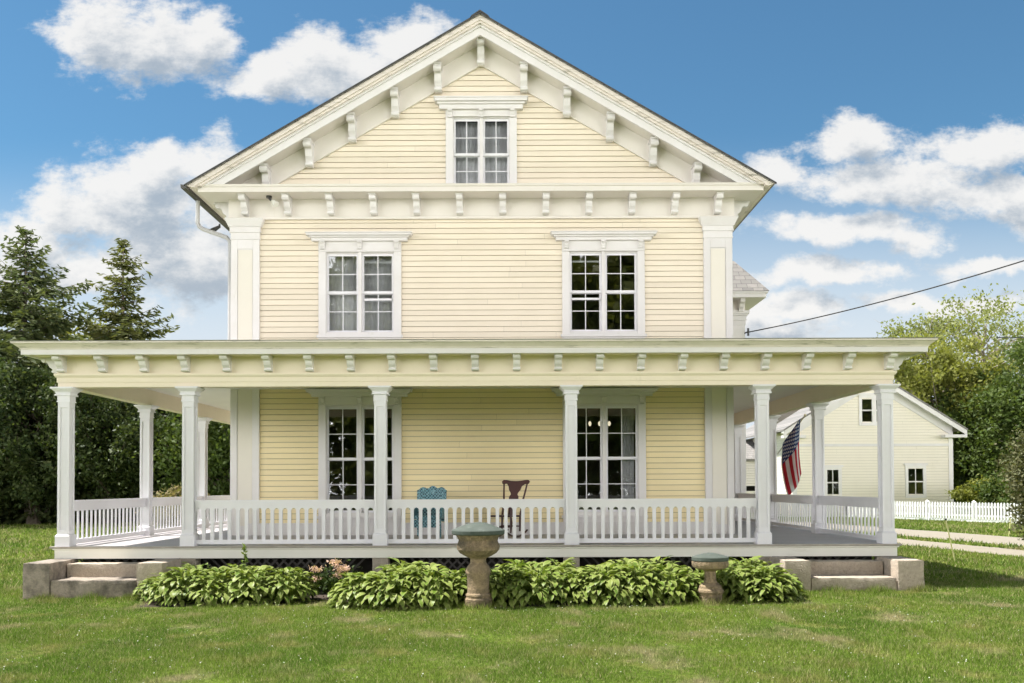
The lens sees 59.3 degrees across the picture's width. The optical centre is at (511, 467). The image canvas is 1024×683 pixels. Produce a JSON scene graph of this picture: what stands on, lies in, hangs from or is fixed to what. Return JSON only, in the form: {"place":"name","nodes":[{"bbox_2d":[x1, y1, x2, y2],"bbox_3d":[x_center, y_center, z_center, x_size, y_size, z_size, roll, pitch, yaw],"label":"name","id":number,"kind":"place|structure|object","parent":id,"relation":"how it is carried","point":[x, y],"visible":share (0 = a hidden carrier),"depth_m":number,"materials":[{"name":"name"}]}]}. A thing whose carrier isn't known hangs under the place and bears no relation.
{"place":"outdoors","nodes":[
{"label":"outdoors","id":0,"kind":"place"},
{"bbox_2d":[0,508,1023,682],"bbox_3d":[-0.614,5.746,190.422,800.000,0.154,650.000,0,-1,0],"label":"lawn","id":1,"kind":"structure","parent":0,"point":[507,640],"depth_m":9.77,"materials":[{"name":"green plant"}]},
{"bbox_2d":[0,345,32,518],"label":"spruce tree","id":2,"kind":"object","parent":1,"relation":"on","point":[5,509],"visible":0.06,"depth_m":44.32,"materials":[{"name":"green plant"}]},
{"bbox_2d":[0,409,49,523],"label":"leafy tree","id":3,"kind":"object","parent":1,"relation":"on","point":[6,437],"visible":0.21,"depth_m":41.23,"materials":[{"name":"green plant"}]},
{"bbox_2d":[0,353,114,524],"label":"leafy tree","id":4,"kind":"object","parent":1,"relation":"on","point":[11,377],"visible":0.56,"depth_m":42.20,"materials":[{"name":"green plant"}]},
{"bbox_2d":[0,225,134,524],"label":"spruce tree","id":5,"kind":"object","parent":1,"relation":"on","point":[13,300],"visible":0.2,"depth_m":46.29,"materials":[{"name":"green plant"}]},
{"bbox_2d":[30,307,114,363],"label":"leafy tree","id":6,"kind":"object","parent":1,"relation":"on","point":[78,333],"visible":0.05,"depth_m":53.77,"materials":[{"name":"green plant"}]},
{"bbox_2d":[23,559,180,599],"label":"stone steps","id":7,"kind":"structure","parent":1,"relation":"on","point":[69,578],"depth_m":14.44,"materials":[{"name":"stone"}]},
{"bbox_2d":[26,375,179,523],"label":"leafy tree","id":8,"kind":"object","parent":1,"relation":"on","point":[104,412],"visible":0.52,"depth_m":42.63,"materials":[{"name":"green plant"}]},
{"bbox_2d":[40,238,215,522],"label":"spruce tree","id":9,"kind":"object","parent":1,"relation":"on","point":[123,320],"visible":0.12,"depth_m":49.71,"materials":[{"name":"green plant"}]},
{"bbox_2d":[88,397,228,508],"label":"leafy tree","id":10,"kind":"object","parent":1,"relation":"on","point":[155,429],"visible":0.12,"depth_m":43.23,"materials":[{"name":"green plant"}]},
{"bbox_2d":[135,482,209,528],"bbox_3d":[-12.652,1.624,33.897,2.526,2.161,2.666,-1,-1,31],"label":"dry shrub","id":11,"kind":"object","parent":1,"relation":"on","point":[175,491],"visible":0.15,"depth_m":33.63,"materials":[{"name":"brown plant"}]},
{"bbox_2d":[132,410,229,521],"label":"leafy tree","id":12,"kind":"object","parent":1,"relation":"on","point":[219,456],"visible":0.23,"depth_m":42.01,"materials":[{"name":"green plant"}]},
{"bbox_2d":[137,590,811,607],"bbox_3d":[-0.639,2.050,14.235,10.050,0.064,2.450,0,-1,0],"label":"planting bed","id":13,"kind":"object","parent":1,"relation":"on","point":[154,604],"visible":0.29,"depth_m":13.54,"materials":[{"name":"brown soil"}]},
{"bbox_2d":[131,573,174,602],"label":"hosta plant","id":14,"kind":"object","parent":13,"relation":"on","point":[146,584],"visible":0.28,"depth_m":14.04,"materials":[{"name":"green plant"}]},
{"bbox_2d":[146,567,215,606],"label":"hosta plant","id":15,"kind":"object","parent":13,"relation":"on","point":[177,581],"visible":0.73,"depth_m":13.62,"materials":[{"name":"green plant"}]},
{"bbox_2d":[181,562,219,580],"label":"hosta plant","id":16,"kind":"object","parent":13,"relation":"on","point":[188,565],"visible":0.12,"depth_m":14.54,"materials":[{"name":"green plant"}]},
{"bbox_2d":[180,567,250,606],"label":"hosta plant","id":17,"kind":"object","parent":13,"relation":"on","point":[206,593],"visible":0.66,"depth_m":13.51,"materials":[{"name":"green plant"}]},
{"bbox_2d":[218,563,263,581],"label":"hosta plant","id":18,"kind":"object","parent":13,"relation":"on","point":[235,566],"visible":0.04,"depth_m":14.50,"materials":[{"name":"green plant"}]},
{"bbox_2d":[239,543,248,577],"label":"tall weed","id":19,"kind":"object","parent":13,"relation":"on","point":[245,552],"visible":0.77,"depth_m":14.21,"materials":[{"name":"green plant"}]},
{"bbox_2d":[213,565,288,607],"bbox_3d":[-4.016,1.833,13.867,1.201,0.628,1.200,0,-1,-22],"label":"hosta plant","id":20,"kind":"object","parent":13,"relation":"on","point":[239,588],"visible":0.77,"depth_m":13.52,"materials":[{"name":"green plant"}]},
{"bbox_2d":[252,567,320,605],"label":"hosta plant","id":21,"kind":"object","parent":13,"relation":"on","point":[296,589],"visible":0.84,"depth_m":13.71,"materials":[{"name":"green plant"}]},
{"bbox_2d":[302,558,362,598],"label":"flowering plant","id":22,"kind":"object","parent":13,"relation":"on","point":[333,579],"visible":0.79,"depth_m":13.97,"materials":[{"name":"pink plant"}]},
{"bbox_2d":[327,572,388,609],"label":"hosta plant","id":23,"kind":"object","parent":13,"relation":"on","point":[345,594],"visible":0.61,"depth_m":13.07,"materials":[{"name":"green plant"}]},
{"bbox_2d":[353,565,433,610],"bbox_3d":[-1.694,1.789,13.166,1.266,0.705,1.246,1,-2,-44],"label":"hosta plant","id":24,"kind":"object","parent":13,"relation":"on","point":[388,591],"visible":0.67,"depth_m":12.82,"materials":[{"name":"green plant"}]},
{"bbox_2d":[375,557,430,576],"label":"hosta plant","id":25,"kind":"object","parent":13,"relation":"on","point":[395,567],"visible":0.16,"depth_m":14.28,"materials":[{"name":"green plant"}]},
{"bbox_2d":[384,563,465,610],"bbox_3d":[-1.287,1.769,13.265,1.258,0.690,1.258,-1,-2,38],"label":"hosta plant","id":26,"kind":"object","parent":13,"relation":"on","point":[430,590],"visible":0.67,"depth_m":12.89,"materials":[{"name":"green plant"}]},
{"bbox_2d":[424,568,467,607],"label":"hosta plant","id":27,"kind":"object","parent":13,"relation":"on","point":[463,585],"visible":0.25,"depth_m":13.11,"materials":[{"name":"green plant"}]},
{"bbox_2d":[488,566,540,607],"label":"hosta plant","id":28,"kind":"object","parent":13,"relation":"on","point":[496,585],"visible":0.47,"depth_m":13.12,"materials":[{"name":"green plant"}]},
{"bbox_2d":[489,559,542,584],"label":"hosta plant","id":29,"kind":"object","parent":13,"relation":"on","point":[504,565],"visible":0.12,"depth_m":14.28,"materials":[{"name":"green plant"}]},
{"bbox_2d":[497,560,572,607],"bbox_3d":[0.391,1.765,13.374,1.223,0.725,1.242,-1,-1,16],"label":"hosta plant","id":30,"kind":"object","parent":13,"relation":"on","point":[536,583],"visible":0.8,"depth_m":13.04,"materials":[{"name":"green plant"}]},
{"bbox_2d":[534,557,582,576],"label":"hosta plant","id":31,"kind":"object","parent":13,"relation":"on","point":[566,564],"visible":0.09,"depth_m":14.32,"materials":[{"name":"green plant"}]},
{"bbox_2d":[540,567,606,605],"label":"hosta plant","id":32,"kind":"object","parent":13,"relation":"on","point":[580,595],"visible":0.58,"depth_m":13.11,"materials":[{"name":"green plant"}]},
{"bbox_2d":[568,562,645,606],"bbox_3d":[1.378,1.753,13.413,1.217,0.686,1.239,0,-1,1],"label":"hosta plant","id":33,"kind":"object","parent":13,"relation":"on","point":[609,586],"visible":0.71,"depth_m":13.04,"materials":[{"name":"green plant"}]},
{"bbox_2d":[595,557,644,573],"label":"hosta plant","id":34,"kind":"object","parent":13,"relation":"on","point":[628,561],"visible":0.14,"depth_m":14.39,"materials":[{"name":"green plant"}]},
{"bbox_2d":[606,562,677,606],"bbox_3d":[1.877,1.751,13.489,1.189,0.691,1.234,0,-1,-6],"label":"hosta plant","id":35,"kind":"object","parent":13,"relation":"on","point":[640,590],"visible":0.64,"depth_m":13.13,"materials":[{"name":"green plant"}]},
{"bbox_2d":[627,555,684,577],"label":"hosta plant","id":36,"kind":"object","parent":13,"relation":"on","point":[654,560],"visible":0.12,"depth_m":14.40,"materials":[{"name":"green plant"}]},
{"bbox_2d":[638,564,700,604],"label":"hosta plant","id":37,"kind":"object","parent":13,"relation":"on","point":[677,596],"visible":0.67,"depth_m":13.20,"materials":[{"name":"green plant"}]},
{"bbox_2d":[670,565,724,600],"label":"hosta plant","id":38,"kind":"object","parent":13,"relation":"on","point":[701,573],"visible":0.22,"depth_m":13.65,"materials":[{"name":"green plant"}]},
{"bbox_2d":[692,552,728,603],"bbox_3d":[2.913,1.654,13.218,0.536,0.798,0.536,0,-1,0],"label":"garden urn","id":39,"kind":"object","parent":13,"relation":"on","point":[710,564],"visible":0.98,"depth_m":13.06,"materials":[{"name":"stone"}]},
{"bbox_2d":[701,560,768,601],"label":"hosta plant","id":40,"kind":"object","parent":13,"relation":"on","point":[725,576],"visible":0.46,"depth_m":13.34,"materials":[{"name":"green plant"}]},
{"bbox_2d":[722,555,771,593],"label":"hosta plant","id":41,"kind":"object","parent":13,"relation":"on","point":[755,559],"visible":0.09,"depth_m":14.30,"materials":[{"name":"green plant"}]},
{"bbox_2d":[727,563,803,603],"bbox_3d":[3.769,1.760,13.584,1.189,0.622,1.234,1,-1,-36],"label":"hosta plant","id":42,"kind":"object","parent":13,"relation":"on","point":[766,579],"visible":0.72,"depth_m":13.27,"materials":[{"name":"green plant"}]},
{"bbox_2d":[758,568,805,598],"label":"hosta plant","id":43,"kind":"object","parent":13,"relation":"on","point":[804,590],"visible":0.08,"depth_m":13.78,"materials":[{"name":"green plant"}]},
{"bbox_2d":[10,10,939,587],"bbox_3d":[-0.514,-3.391,23.776,15.660,11.580,17.700,0,-1,0],"label":"farmhouse","id":44,"kind":"object","parent":1,"relation":"on","point":[476,258],"visible":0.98,"depth_m":18.79,"materials":[{"name":"yellow paint"}]},
{"bbox_2d":[305,231,412,338],"bbox_3d":[-3.184,-3.749,18.889,2.220,2.270,0.492,0,-1,0],"label":"window","id":45,"kind":"structure","parent":44,"relation":"in","point":[359,293],"depth_m":18.90,"materials":[{"name":"white paint"}]},
{"bbox_2d":[305,389,412,522],"bbox_3d":[-3.172,-0.226,18.769,2.220,2.780,0.400,0,-1,0],"label":"window","id":46,"kind":"structure","parent":44,"relation":"in","point":[358,399],"depth_m":18.76,"materials":[{"name":"white paint"}]},
{"bbox_2d":[409,486,446,537],"bbox_3d":[-1.645,0.881,17.956,0.749,1.021,0.649,0,-1,8],"label":"wicker armchair","id":47,"kind":"object","parent":44,"relation":"on","point":[432,492],"visible":0.59,"depth_m":18.17,"materials":[{"name":"teal wicker"}]},
{"bbox_2d":[433,96,527,182],"bbox_3d":[-0.645,-6.752,18.951,1.970,1.940,0.492,0,-1,0],"label":"window","id":48,"kind":"structure","parent":44,"relation":"in","point":[480,152],"depth_m":18.96,"materials":[{"name":"white paint"}]},
{"bbox_2d":[491,480,529,537],"bbox_3d":[-0.100,0.811,17.672,0.630,1.132,0.896,-1,-1,28],"label":"rocking chair","id":49,"kind":"object","parent":44,"relation":"on","point":[515,487],"visible":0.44,"depth_m":17.91,"materials":[{"name":"red wood"}]},
{"bbox_2d":[588,408,610,429],"bbox_3d":[1.993,-1.462,20.515,0.508,1.231,0.066,0,-1,0],"label":"ceiling lamp","id":50,"kind":"object","parent":44,"relation":"hanging from","point":[609,423],"visible":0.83,"depth_m":20.50,"materials":[{"name":"glass"}]},
{"bbox_2d":[550,230,657,338],"bbox_3d":[1.915,-3.768,18.843,2.220,2.270,0.400,0,-1,0],"label":"window","id":51,"kind":"structure","parent":44,"relation":"in","point":[602,244],"depth_m":18.84,"materials":[{"name":"white paint"}]},
{"bbox_2d":[551,388,658,521],"bbox_3d":[1.928,-0.243,18.815,2.220,2.780,0.492,0,-1,0],"label":"window","id":52,"kind":"structure","parent":44,"relation":"in","point":[627,399],"depth_m":18.77,"materials":[{"name":"white paint"}]},
{"bbox_2d":[777,414,805,494],"bbox_3d":[6.755,-0.267,21.591,0.256,1.935,1.314,0,-1,-14],"label":"flag","id":53,"kind":"object","parent":44,"relation":"attached to","point":[790,465],"visible":1,"depth_m":21.61,"materials":[{"name":"multicoloured fabric"}]},
{"bbox_2d":[744,260,1023,335],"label":"power line","id":54,"kind":"object","parent":44,"relation":"attached to","point":[748,331],"visible":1,"depth_m":23.11,"materials":[{"name":"black metal"}]},
{"bbox_2d":[452,522,504,608],"bbox_3d":[-0.491,1.439,13.073,0.774,1.284,0.774,0,-1,0],"label":"garden urn","id":55,"kind":"object","parent":1,"relation":"on","point":[478,544],"visible":1,"depth_m":12.90,"materials":[{"name":"stone"}]},
{"bbox_2d":[3,600,1018,682],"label":"clover flowers","id":56,"kind":"object","parent":1,"relation":"in","point":[459,631],"visible":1,"depth_m":10.17,"materials":[{"name":"white plant"}]},
{"bbox_2d":[746,440,754,493],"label":"shed","id":57,"kind":"structure","parent":1,"relation":"on","point":[750,466],"depth_m":55.51,"materials":[{"name":"white paint"}]},
{"bbox_2d":[770,556,924,591],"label":"stone steps","id":58,"kind":"structure","parent":1,"relation":"on","point":[899,573],"depth_m":14.44,"materials":[{"name":"stone"}]},
{"bbox_2d":[746,383,967,514],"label":"barn","id":59,"kind":"structure","parent":1,"relation":"on","point":[924,435],"depth_m":50.02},
{"bbox_2d":[825,465,842,495],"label":"window","id":60,"kind":"structure","parent":59,"relation":"in","point":[827,467],"depth_m":49.94,"materials":[{"name":"white paint"}]},
{"bbox_2d":[858,393,876,425],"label":"window","id":61,"kind":"structure","parent":59,"relation":"in","point":[861,395],"depth_m":50.01,"materials":[{"name":"white paint"}]},
{"bbox_2d":[904,463,927,497],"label":"window","id":62,"kind":"structure","parent":59,"relation":"in","point":[907,465],"depth_m":49.94,"materials":[{"name":"white paint"}]},
{"bbox_2d":[780,500,1021,522],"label":"picket fence","id":63,"kind":"object","parent":1,"relation":"on","point":[975,506],"visible":0.45,"depth_m":40.94,"materials":[{"name":"white paint"}]},
{"bbox_2d":[876,303,977,363],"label":"leafy tree","id":64,"kind":"object","parent":1,"relation":"on","point":[934,328],"visible":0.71,"depth_m":63.22,"materials":[{"name":"green plant"}]},
{"bbox_2d":[873,324,1023,427],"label":"leafy tree","id":65,"kind":"object","parent":1,"relation":"on","point":[941,368],"visible":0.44,"depth_m":57.27,"materials":[{"name":"green plant"}]},
{"bbox_2d":[945,518,954,559],"bbox_3d":[9.431,1.584,19.371,0.236,0.965,0.048,0,-1,0],"label":"marker stake","id":66,"kind":"object","parent":1,"relation":"on","point":[949,538],"visible":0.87,"depth_m":19.36,"materials":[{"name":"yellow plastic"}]},
{"bbox_2d":[878,283,1023,365],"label":"leafy tree","id":67,"kind":"object","parent":1,"relation":"on","point":[987,318],"visible":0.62,"depth_m":64.55,"materials":[{"name":"green plant"}]},
{"bbox_2d":[953,457,970,508],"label":"leafy tree","id":68,"kind":"object","parent":1,"relation":"on","point":[956,487],"depth_m":60.83,"materials":[{"name":"green plant"}]},
{"bbox_2d":[944,473,1006,514],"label":"shrub","id":69,"kind":"object","parent":1,"relation":"on","point":[962,493],"visible":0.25,"depth_m":47.20,"materials":[{"name":"green plant"}]},
{"bbox_2d":[929,359,1023,505],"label":"leafy tree","id":70,"kind":"object","parent":1,"relation":"on","point":[957,475],"visible":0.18,"depth_m":56.70,"materials":[{"name":"green plant"}]},
{"bbox_2d":[953,332,1023,483],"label":"leafy tree","id":71,"kind":"object","parent":1,"relation":"on","point":[998,397],"visible":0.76,"depth_m":53.34,"materials":[{"name":"green plant"}]},
{"bbox_2d":[966,467,1022,515],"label":"shrub","id":72,"kind":"object","parent":1,"relation":"on","point":[986,491],"visible":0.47,"depth_m":44.94,"materials":[{"name":"green plant"}]},
{"bbox_2d":[991,425,1023,539],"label":"juniper shrub","id":73,"kind":"object","parent":1,"relation":"on","point":[1014,474],"visible":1,"depth_m":23.25,"materials":[{"name":"green plant"}]},
{"bbox_2d":[0,0,1023,438],"label":"sky","id":74,"kind":"structure","parent":0,"point":[889,133],"materials":[{"name":"blue"}]},
{"bbox_2d":[780,522,1023,545],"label":"driveway","id":75,"kind":"structure","parent":0,"point":[1004,540],"depth_m":29.31,"materials":[{"name":"beige gravel"}]},
{"bbox_2d":[897,538,1023,556],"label":"driveway track","id":76,"kind":"structure","parent":0,"point":[994,550],"depth_m":23.79,"materials":[{"name":"beige gravel"}]}
]}

